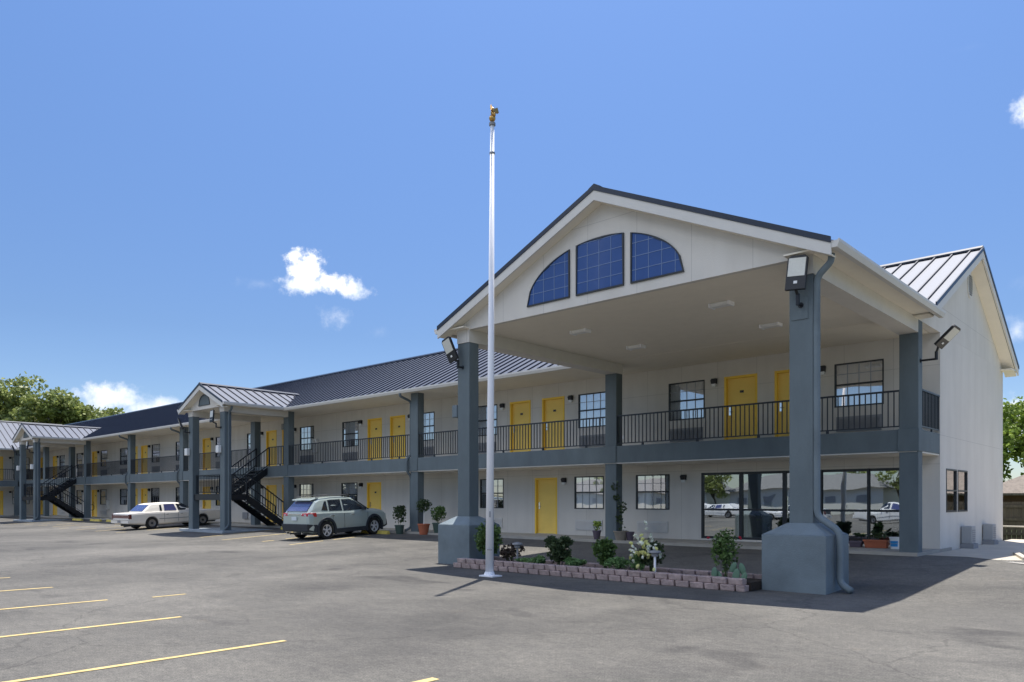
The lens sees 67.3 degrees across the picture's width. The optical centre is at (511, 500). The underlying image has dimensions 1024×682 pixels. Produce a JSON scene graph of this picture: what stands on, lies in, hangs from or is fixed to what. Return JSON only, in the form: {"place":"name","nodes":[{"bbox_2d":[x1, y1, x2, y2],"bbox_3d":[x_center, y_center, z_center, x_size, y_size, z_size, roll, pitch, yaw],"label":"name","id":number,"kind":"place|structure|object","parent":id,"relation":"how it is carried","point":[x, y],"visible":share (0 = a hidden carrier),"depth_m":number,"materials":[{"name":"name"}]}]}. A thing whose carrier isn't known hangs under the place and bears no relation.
{"place":"outdoors","nodes":[
{"label":"outdoors","id":0,"kind":"place"},
{"bbox_2d":[12,515,951,556],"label":"sidewalk","id":1,"kind":"structure","parent":0,"point":[758,545],"depth_m":22.91,"materials":[{"name":"concrete"}]},
{"bbox_2d":[392,505,406,533],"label":"potted plant","id":2,"kind":"object","parent":1,"relation":"on","point":[400,510],"visible":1,"depth_m":29.27,"materials":[{"name":"green plant"}]},
{"bbox_2d":[416,499,431,534],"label":"potted plant","id":3,"kind":"object","parent":1,"relation":"on","point":[423,529],"visible":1,"depth_m":28.58,"materials":[{"name":"green plant"}]},
{"bbox_2d":[430,505,446,532],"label":"potted plant","id":4,"kind":"object","parent":1,"relation":"on","point":[439,512],"visible":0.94,"depth_m":28.30,"materials":[{"name":"green plant"}]},
{"bbox_2d":[592,521,601,538],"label":"potted plant","id":5,"kind":"object","parent":1,"relation":"on","point":[596,533],"visible":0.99,"depth_m":23.60,"materials":[{"name":"green plant"}]},
{"bbox_2d":[611,481,628,539],"bbox_3d":[3.239,0.290,23.098,0.537,1.790,0.459,0,0,3],"label":"potted plant","id":6,"kind":"object","parent":1,"relation":"on","point":[620,535],"visible":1,"depth_m":23.04,"materials":[{"name":"green plant"}]},
{"bbox_2d":[626,532,634,540],"bbox_3d":[3.527,1.055,22.973,0.276,0.260,0.271,0,0,43],"label":"flower pot","id":7,"kind":"object","parent":1,"relation":"on","point":[629,536],"visible":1,"depth_m":22.88,"materials":[{"name":"ceramic"}]},
{"bbox_2d":[849,541,863,546],"bbox_3d":[8.795,1.107,19.638,0.334,0.156,0.244,0,0,43],"label":"planter box","id":8,"kind":"object","parent":1,"relation":"on","point":[855,543],"visible":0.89,"depth_m":19.55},
{"bbox_2d":[863,529,889,547],"bbox_3d":[9.153,0.946,19.296,0.584,0.479,0.264,0,0,43],"label":"planter box","id":9,"kind":"object","parent":1,"relation":"on","point":[872,543],"visible":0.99,"depth_m":19.23,"materials":[{"name":"ceramic"}]},
{"bbox_2d":[889,537,898,548],"bbox_3d":[9.424,1.040,18.911,0.270,0.290,0.270,0,0,43],"label":"bucket","id":10,"kind":"object","parent":1,"relation":"on","point":[894,542],"visible":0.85,"depth_m":18.82,"materials":[{"name":"white plastic"}]},
{"bbox_2d":[0,516,1023,681],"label":"parking lot","id":11,"kind":"structure","parent":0,"point":[86,600],"depth_m":10.16,"materials":[{"name":"grey asphalt"}]},
{"bbox_2d":[13,519,66,521],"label":"tower slab","id":12,"kind":"structure","parent":11,"relation":"on","point":[30,520],"depth_m":51.63,"materials":[{"name":"paint"}]},
{"bbox_2d":[111,502,219,528],"bbox_3d":[-17.528,0.700,39.295,1.926,1.278,5.122,0,2,38],"label":"parked sedan","id":13,"kind":"object","parent":11,"relation":"on","point":[150,515],"visible":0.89,"depth_m":38.18,"materials":[{"name":"paint"}]},
{"bbox_2d":[179,527,272,532],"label":"tower slab","id":14,"kind":"structure","parent":11,"relation":"on","point":[216,530],"depth_m":34.48,"materials":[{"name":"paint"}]},
{"bbox_2d":[282,494,386,538],"bbox_3d":[-6.632,0.548,29.162,1.858,1.590,4.027,0,2,37],"label":"parked suv","id":15,"kind":"object","parent":11,"relation":"on","point":[324,517],"visible":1,"depth_m":28.04,"materials":[{"name":"paint"}]},
{"bbox_2d":[361,530,389,533],"bbox_3d":[-5.330,1.220,29.960,1.695,0.140,0.155,0,0,43],"label":"wheel stop","id":16,"kind":"object","parent":11,"relation":"on","point":[378,532],"visible":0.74,"depth_m":29.67,"materials":[{"name":"yellow concrete"}]},
{"bbox_2d":[479,105,501,577],"bbox_3d":[-0.433,-3.199,15.502,0.380,9.460,0.280,0,0,43],"label":"flagpole","id":17,"kind":"object","parent":11,"relation":"on","point":[489,565],"visible":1,"depth_m":15.44,"materials":[{"name":"white metal"}]},
{"bbox_2d":[453,556,761,591],"bbox_3d":[1.603,1.421,15.644,7.166,0.218,1.096,0,0,43],"label":"garden edging","id":18,"kind":"object","parent":11,"relation":"on","point":[674,577],"visible":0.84,"depth_m":14.67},
{"bbox_2d":[498,560,761,590],"bbox_3d":[1.699,1.450,15.553,6.950,0.140,0.680,0,0,43],"label":"flower bed","id":19,"kind":"object","parent":11,"relation":"on","point":[754,584],"visible":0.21,"depth_m":13.19,"materials":[{"name":"soil"}]},
{"bbox_2d":[474,521,502,554],"bbox_3d":[-0.586,0.907,17.665,0.808,0.994,0.731,0,0,43],"label":"bush","id":20,"kind":"object","parent":19,"relation":"on","point":[480,537],"visible":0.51,"depth_m":17.53,"materials":[{"name":"green plant"}]},
{"bbox_2d":[499,543,524,560],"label":"shrub","id":21,"kind":"object","parent":19,"relation":"on","point":[505,553],"visible":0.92,"depth_m":17.00,"materials":[{"name":"purple plant"}]},
{"bbox_2d":[512,542,522,561],"bbox_3d":[0.118,1.167,16.870,0.230,0.525,0.230,0,0,43],"label":"garden light","id":22,"kind":"object","parent":19,"relation":"on","point":[517,545],"visible":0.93,"depth_m":16.83,"materials":[{"name":"grey metal"}]},
{"bbox_2d":[515,557,535,562],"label":"ground cover plant","id":23,"kind":"object","parent":19,"relation":"on","point":[528,560],"visible":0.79,"depth_m":16.57,"materials":[{"name":"green plant"}]},
{"bbox_2d":[533,554,545,563],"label":"ground cover plant","id":24,"kind":"object","parent":19,"relation":"on","point":[540,559],"visible":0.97,"depth_m":16.39,"materials":[{"name":"green plant"}]},
{"bbox_2d":[544,535,574,564],"bbox_3d":[0.983,1.065,16.224,0.652,0.678,0.551,0,0,43],"label":"shrub","id":25,"kind":"object","parent":19,"relation":"on","point":[559,550],"visible":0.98,"depth_m":16.11,"materials":[{"name":"green plant"}]},
{"bbox_2d":[563,556,586,565],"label":"ground cover plant","id":26,"kind":"object","parent":19,"relation":"on","point":[573,561],"visible":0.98,"depth_m":15.73,"materials":[{"name":"green plant"}]},
{"bbox_2d":[591,536,617,567],"bbox_3d":[1.870,1.058,15.426,0.490,0.690,0.475,0,0,43],"label":"shrub","id":27,"kind":"object","parent":19,"relation":"on","point":[604,549],"visible":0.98,"depth_m":15.34,"materials":[{"name":"green plant"}]},
{"bbox_2d":[604,556,630,569],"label":"ground cover plant","id":28,"kind":"object","parent":19,"relation":"on","point":[619,563],"visible":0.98,"depth_m":14.93,"materials":[{"name":"green plant"}]},
{"bbox_2d":[628,552,644,570],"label":"ground cover plant","id":29,"kind":"object","parent":19,"relation":"on","point":[635,563],"visible":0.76,"depth_m":14.71,"materials":[{"name":"green plant"}]},
{"bbox_2d":[628,520,665,571],"bbox_3d":[2.605,0.886,14.601,0.795,1.037,0.691,0,0,43],"label":"rose bush","id":30,"kind":"object","parent":19,"relation":"on","point":[645,555],"visible":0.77,"depth_m":14.52,"materials":[{"name":"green plant"}]},
{"bbox_2d":[649,550,660,571],"bbox_3d":[2.649,1.167,14.245,0.230,0.525,0.230,0,0,43],"label":"garden light","id":31,"kind":"object","parent":19,"relation":"on","point":[654,553],"visible":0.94,"depth_m":14.19,"materials":[{"name":"white metal"}]},
{"bbox_2d":[707,528,742,576],"bbox_3d":[3.814,0.938,13.637,0.684,0.930,0.577,0,0,43],"label":"rose bush","id":32,"kind":"object","parent":19,"relation":"on","point":[721,541],"visible":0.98,"depth_m":13.61,"materials":[{"name":"green plant"}]},
{"bbox_2d":[711,562,746,578],"bbox_3d":[3.735,1.228,13.203,0.686,0.358,0.093,0,0,43],"label":"cactus","id":33,"kind":"object","parent":19,"relation":"on","point":[734,570],"visible":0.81,"depth_m":13.09,"materials":[{"name":"green plant"}]},
{"bbox_2d":[1013,551,1023,559],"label":"kerb","id":34,"kind":"structure","parent":11,"relation":"on","point":[1019,554],"depth_m":17.27,"materials":[{"name":"concrete"}]},
{"bbox_2d":[0,0,1023,480],"label":"sky","id":35,"kind":"structure","parent":0,"point":[239,193],"materials":[{"name":"blue"}]},
{"bbox_2d":[929,539,1023,560],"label":"path","id":36,"kind":"structure","parent":0,"point":[1003,550],"depth_m":19.00,"materials":[{"name":"concrete"}]},
{"bbox_2d":[1003,475,1023,528],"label":"neighbour house","id":37,"kind":"structure","parent":0,"point":[1013,489],"depth_m":42.94,"materials":[{"name":"brown wood"}]},
{"label":"ground","id":38,"kind":"structure","parent":0,"visible":0},
{"bbox_2d":[0,371,124,424],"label":"tree","id":39,"kind":"object","parent":38,"relation":"on","point":[27,405],"visible":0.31,"depth_m":108.77,"materials":[{"name":"green plant"}]},
{"bbox_2d":[0,184,1018,594],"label":"motel building","id":40,"kind":"structure","parent":38,"relation":"on","point":[680,370],"depth_m":21.89,"materials":[{"name":"paint"}]},
{"bbox_2d":[0,456,2,478],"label":"door","id":41,"kind":"structure","parent":40,"relation":"in","point":[1,457],"depth_m":63.56,"materials":[{"name":"yellow metal"}]},
{"bbox_2d":[0,491,2,514],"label":"door","id":42,"kind":"structure","parent":40,"relation":"in","point":[1,492],"depth_m":63.56,"materials":[{"name":"yellow metal"}]},
{"bbox_2d":[13,457,28,470],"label":"window","id":43,"kind":"structure","parent":40,"relation":"in","point":[27,459],"depth_m":64.91,"materials":[{"name":"glass"}]},
{"bbox_2d":[13,491,28,503],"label":"window","id":44,"kind":"structure","parent":40,"relation":"in","point":[27,501],"depth_m":64.91,"materials":[{"name":"black glass"}]},
{"bbox_2d":[40,457,42,479],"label":"door","id":45,"kind":"structure","parent":40,"relation":"in","point":[41,459],"depth_m":65.47,"materials":[{"name":"yellow wood"}]},
{"bbox_2d":[40,491,42,514],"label":"door","id":46,"kind":"structure","parent":40,"relation":"in","point":[41,502],"depth_m":65.47,"materials":[{"name":"yellow metal"}]},
{"bbox_2d":[53,456,56,478],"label":"door","id":47,"kind":"structure","parent":40,"relation":"in","point":[54,457],"depth_m":63.21,"materials":[{"name":"yellow metal"}]},
{"bbox_2d":[53,496,56,514],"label":"door","id":48,"kind":"structure","parent":40,"relation":"in","point":[54,507],"depth_m":63.21,"materials":[{"name":"yellow metal"}]},
{"bbox_2d":[59,455,64,469],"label":"window","id":49,"kind":"structure","parent":40,"relation":"in","point":[62,457],"depth_m":61.78,"materials":[{"name":"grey glass"}]},
{"bbox_2d":[59,491,64,500],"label":"window","id":50,"kind":"structure","parent":40,"relation":"in","point":[61,494],"depth_m":61.93,"materials":[{"name":"grey glass"}]},
{"bbox_2d":[76,453,81,468],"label":"window","id":51,"kind":"structure","parent":40,"relation":"in","point":[78,456],"depth_m":59.32,"materials":[{"name":"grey glass"}]},
{"bbox_2d":[76,490,81,503],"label":"window","id":52,"kind":"structure","parent":40,"relation":"in","point":[78,492],"depth_m":59.32,"materials":[{"name":"grey glass"}]},
{"bbox_2d":[92,451,96,476],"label":"door","id":53,"kind":"structure","parent":40,"relation":"in","point":[94,454],"depth_m":57.20,"materials":[{"name":"yellow wood"}]},
{"bbox_2d":[92,490,96,516],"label":"door","id":54,"kind":"structure","parent":40,"relation":"in","point":[94,492],"depth_m":57.20,"materials":[{"name":"yellow metal"}]},
{"bbox_2d":[100,489,106,504],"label":"window","id":55,"kind":"structure","parent":40,"relation":"in","point":[103,492],"depth_m":55.85,"materials":[{"name":"grey glass"}]},
{"bbox_2d":[101,450,106,465],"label":"window","id":56,"kind":"structure","parent":40,"relation":"in","point":[103,453],"depth_m":55.71,"materials":[{"name":"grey glass"}]},
{"bbox_2d":[120,448,126,464],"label":"window","id":57,"kind":"structure","parent":40,"relation":"in","point":[123,451],"depth_m":53.36,"materials":[{"name":"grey glass"}]},
{"bbox_2d":[120,489,126,504],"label":"window","id":58,"kind":"structure","parent":40,"relation":"in","point":[123,492],"depth_m":53.36,"materials":[{"name":"grey glass"}]},
{"bbox_2d":[136,446,137,473],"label":"door","id":59,"kind":"structure","parent":40,"relation":"in","point":[136,446],"depth_m":51.74,"materials":[{"name":"yellow wood"}]},
{"bbox_2d":[136,489,137,504],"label":"door","id":60,"kind":"structure","parent":40,"relation":"in","point":[136,489],"depth_m":51.69,"materials":[{"name":"yellow metal"}]},
{"bbox_2d":[141,445,147,473],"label":"door","id":61,"kind":"structure","parent":40,"relation":"in","point":[144,449],"depth_m":51.19,"materials":[{"name":"yellow wood"}]},
{"bbox_2d":[141,488,147,503],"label":"door","id":62,"kind":"structure","parent":40,"relation":"in","point":[144,492],"depth_m":51.10,"materials":[{"name":"yellow wood"}]},
{"bbox_2d":[151,488,158,502],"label":"window","id":63,"kind":"structure","parent":40,"relation":"in","point":[154,491],"depth_m":49.89,"materials":[{"name":"clear glass"}]},
{"bbox_2d":[152,444,159,461],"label":"window","id":64,"kind":"structure","parent":40,"relation":"in","point":[156,447],"depth_m":49.69,"materials":[{"name":"clear glass"}]},
{"bbox_2d":[176,442,178,454],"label":"window","id":65,"kind":"structure","parent":40,"relation":"in","point":[177,443],"depth_m":47.61,"materials":[{"name":"glass"}]},
{"bbox_2d":[176,487,178,502],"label":"window","id":66,"kind":"structure","parent":40,"relation":"in","point":[177,488],"depth_m":47.61,"materials":[{"name":"glass"}]},
{"bbox_2d":[198,394,209,405],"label":"arched window","id":67,"kind":"structure","parent":40,"relation":"in","point":[204,400],"depth_m":34.43,"materials":[{"name":"grey glass"}]},
{"bbox_2d":[202,438,210,469],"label":"door","id":68,"kind":"structure","parent":40,"relation":"in","point":[206,443],"depth_m":45.22,"materials":[{"name":"yellow metal"}]},
{"bbox_2d":[202,487,210,508],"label":"door","id":69,"kind":"structure","parent":40,"relation":"in","point":[206,504],"depth_m":45.13,"materials":[{"name":"yellow wood"}]},
{"bbox_2d":[216,437,219,444],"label":"window","id":70,"kind":"structure","parent":40,"relation":"in","point":[217,438],"depth_m":44.01,"materials":[{"name":"glass"}]},
{"bbox_2d":[216,486,219,505],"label":"window","id":71,"kind":"structure","parent":40,"relation":"in","point":[217,501],"depth_m":44.05,"materials":[{"name":"glass"}]},
{"bbox_2d":[247,433,250,454],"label":"window","id":72,"kind":"structure","parent":40,"relation":"in","point":[248,434],"depth_m":41.64,"materials":[{"name":"glass"}]},
{"bbox_2d":[266,430,276,465],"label":"door","id":73,"kind":"structure","parent":40,"relation":"in","point":[271,436],"depth_m":40.21,"materials":[{"name":"yellow wood"}]},
{"bbox_2d":[266,485,276,523],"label":"door","id":74,"kind":"structure","parent":40,"relation":"in","point":[273,488],"depth_m":40.21,"materials":[{"name":"yellow metal"}]},
{"bbox_2d":[282,430,283,464],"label":"door","id":75,"kind":"structure","parent":40,"relation":"in","point":[282,430],"depth_m":39.29,"materials":[{"name":"yellow metal"}]},
{"bbox_2d":[282,485,283,519],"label":"door","id":76,"kind":"structure","parent":40,"relation":"in","point":[282,485],"depth_m":39.29,"materials":[{"name":"yellow metal"}]},
{"bbox_2d":[299,484,312,497],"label":"window","id":77,"kind":"structure","parent":40,"relation":"in","point":[304,489],"depth_m":37.85,"materials":[{"name":"white glass"}]},
{"bbox_2d":[300,426,313,450],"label":"window","id":78,"kind":"structure","parent":40,"relation":"in","point":[306,433],"depth_m":37.87,"materials":[{"name":"blue glass"}]},
{"bbox_2d":[341,483,356,499],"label":"window","id":79,"kind":"structure","parent":40,"relation":"in","point":[350,489],"depth_m":35.49,"materials":[{"name":"glass"}]},
{"bbox_2d":[342,421,357,446],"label":"window","id":80,"kind":"structure","parent":40,"relation":"in","point":[349,429],"depth_m":35.44,"materials":[{"name":"grey glass"}]},
{"bbox_2d":[367,482,380,509],"bbox_3d":[-6.095,0.180,34.205,1.030,2.000,0.145,0,0,43],"label":"door","id":81,"kind":"structure","parent":40,"relation":"in","point":[373,488],"depth_m":34.27,"materials":[{"name":"yellow wood"}]},
{"bbox_2d":[367,417,381,460],"bbox_3d":[-6.058,-2.650,34.171,1.030,2.020,0.145,0,0,43],"label":"door","id":82,"kind":"structure","parent":40,"relation":"in","point":[374,426],"depth_m":34.27,"materials":[{"name":"yellow wood"}]},
{"bbox_2d":[390,415,404,458],"bbox_3d":[-4.880,-2.650,33.088,1.030,2.020,0.145,0,0,43],"label":"door","id":83,"kind":"structure","parent":40,"relation":"in","point":[397,423],"depth_m":33.19,"materials":[{"name":"yellow metal"}]},
{"bbox_2d":[424,412,433,440],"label":"window","id":84,"kind":"structure","parent":40,"relation":"in","point":[428,416],"depth_m":31.68,"materials":[{"name":"glass"}]},
{"bbox_2d":[479,404,496,435],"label":"window","id":85,"kind":"structure","parent":40,"relation":"in","point":[482,409],"depth_m":29.58,"materials":[{"name":"blue glass"}]},
{"bbox_2d":[480,479,503,507],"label":"window","id":86,"kind":"structure","parent":40,"relation":"in","point":[498,483],"depth_m":29.18,"materials":[{"name":"clear glass"}]},
{"bbox_2d":[510,400,530,451],"bbox_3d":[0.340,-2.650,28.290,1.030,2.020,0.145,0,0,43],"label":"door","id":87,"kind":"structure","parent":40,"relation":"in","point":[520,411],"depth_m":28.35,"materials":[{"name":"yellow metal"}]},
{"bbox_2d":[535,477,556,533],"bbox_3d":[1.249,0.180,27.454,1.040,2.000,0.145,0,0,43],"label":"door","id":88,"kind":"structure","parent":40,"relation":"in","point":[545,488],"depth_m":27.51,"materials":[{"name":"yellow metal"}]},
{"bbox_2d":[527,249,569,306],"bbox_3d":[0.786,-4.866,16.873,1.220,1.033,0.029,0,0,43],"label":"arched window","id":89,"kind":"structure","parent":40,"relation":"in","point":[552,284],"depth_m":16.77,"materials":[{"name":"blue glass"}]},
{"bbox_2d":[542,396,564,449],"bbox_3d":[1.496,-2.650,27.228,1.030,2.020,0.145,0,0,43],"label":"door","id":90,"kind":"structure","parent":40,"relation":"in","point":[553,408],"depth_m":27.29,"materials":[{"name":"yellow wood"}]},
{"bbox_2d":[574,476,603,508],"bbox_3d":[2.639,-0.275,26.144,1.240,1.110,0.090,0,0,43],"label":"window","id":91,"kind":"structure","parent":40,"relation":"in","point":[588,490],"depth_m":26.16,"materials":[{"name":"glass"}]},
{"bbox_2d":[578,391,604,427],"bbox_3d":[2.764,-3.070,26.028,1.240,1.160,0.090,0,0,43],"label":"window","id":92,"kind":"structure","parent":40,"relation":"in","point":[590,405],"depth_m":26.12,"materials":[{"name":"glass"}]},
{"bbox_2d":[576,232,623,295],"bbox_3d":[1.810,-4.910,15.933,1.220,1.120,0.029,0,0,43],"label":"arched window","id":93,"kind":"structure","parent":40,"relation":"in","point":[599,260],"depth_m":15.92,"materials":[{"name":"blue glass"}]},
{"bbox_2d":[636,474,669,509],"bbox_3d":[4.514,-0.275,24.475,1.240,1.110,0.172,0,0,43],"label":"window","id":94,"kind":"structure","parent":40,"relation":"in","point":[652,491],"depth_m":24.49,"materials":[{"name":"glass"}]},
{"bbox_2d":[630,232,683,283],"bbox_3d":[2.822,-4.865,15.002,1.210,1.030,0.029,0,0,43],"label":"arched window","id":95,"kind":"structure","parent":40,"relation":"in","point":[651,257],"depth_m":15.08,"materials":[{"name":"blue glass"}]},
{"bbox_2d":[669,380,704,420],"bbox_3d":[5.377,-3.070,23.626,1.240,1.160,0.090,0,0,43],"label":"window","id":96,"kind":"structure","parent":40,"relation":"in","point":[691,394],"depth_m":23.63,"materials":[{"name":"clear glass"}]},
{"bbox_2d":[724,373,756,439],"bbox_3d":[6.701,-2.650,22.443,1.030,2.020,0.145,0,0,43],"label":"door","id":97,"kind":"structure","parent":40,"relation":"in","point":[739,389],"depth_m":22.47,"materials":[{"name":"yellow metal"}]},
{"bbox_2d":[736,514,779,536],"bbox_3d":[7.505,0.800,23.459,1.100,0.740,0.700,0,0,43],"label":"lobby table","id":98,"kind":"object","parent":40,"relation":"on","point":[746,515],"visible":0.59,"depth_m":23.56,"materials":[{"name":"white plastic"}]},
{"bbox_2d":[753,499,779,533],"bbox_3d":[7.473,0.555,22.485,0.716,1.230,0.646,0,0,43],"label":"potted plant","id":99,"kind":"object","parent":40,"relation":"on","point":[768,515],"visible":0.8,"depth_m":22.37,"materials":[{"name":"green plant"}]},
{"bbox_2d":[774,369,788,436],"bbox_3d":[7.835,-2.650,21.401,1.030,2.020,0.145,0,0,43],"label":"door","id":100,"kind":"structure","parent":40,"relation":"in","point":[781,378],"depth_m":21.65,"materials":[{"name":"yellow wood"}]},
{"bbox_2d":[834,359,883,407],"bbox_3d":[9.117,-3.070,20.188,1.240,1.160,0.090,0,0,43],"label":"window","id":101,"kind":"structure","parent":40,"relation":"in","point":[861,376],"depth_m":20.21,"materials":[{"name":"clear glass"}]},
{"bbox_2d":[861,512,882,540],"bbox_3d":[10.005,0.745,21.371,0.410,0.850,0.400,0,0,-13],"label":"lobby chair","id":102,"kind":"object","parent":40,"relation":"on","point":[877,518],"visible":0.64,"depth_m":21.36,"materials":[{"name":"white metal"}]},
{"bbox_2d":[891,512,898,536],"bbox_3d":[10.454,0.745,20.686,0.400,0.850,0.410,0,0,14],"label":"lobby chair","id":103,"kind":"object","parent":40,"relation":"on","point":[894,518],"visible":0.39,"depth_m":20.88,"materials":[{"name":"white metal"}]},
{"bbox_2d":[946,468,956,511],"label":"end window","id":104,"kind":"structure","parent":40,"relation":"in","point":[951,474],"depth_m":19.76,"materials":[{"name":"clear glass"}]},
{"bbox_2d":[958,470,967,511],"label":"end window","id":105,"kind":"structure","parent":40,"relation":"in","point":[962,475],"depth_m":20.62,"materials":[{"name":"clear glass"}]},
{"bbox_2d":[960,526,977,548],"bbox_3d":[12.193,1.000,20.461,0.320,0.660,0.731,0,0,43],"label":"utility cabinet","id":106,"kind":"object","parent":40,"relation":"attached to","point":[968,537],"visible":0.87,"depth_m":20.24,"materials":[{"name":"grey metal"}]},
{"bbox_2d":[982,524,997,544],"bbox_3d":[13.919,1.000,22.338,0.320,0.660,0.731,0,0,43],"label":"utility cabinet","id":107,"kind":"object","parent":40,"relation":"attached to","point":[989,533],"visible":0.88,"depth_m":22.11,"materials":[{"name":"grey metal"}]},
{"bbox_2d":[1003,502,1023,540],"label":"wooden fence","id":108,"kind":"object","parent":38,"relation":"on","point":[1009,516],"visible":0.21,"depth_m":26.34,"materials":[{"name":"brown wood"}]},
{"bbox_2d":[1003,396,1023,481],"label":"tree","id":109,"kind":"object","parent":38,"relation":"on","point":[1013,428],"visible":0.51,"depth_m":50.78,"materials":[{"name":"green plant"}]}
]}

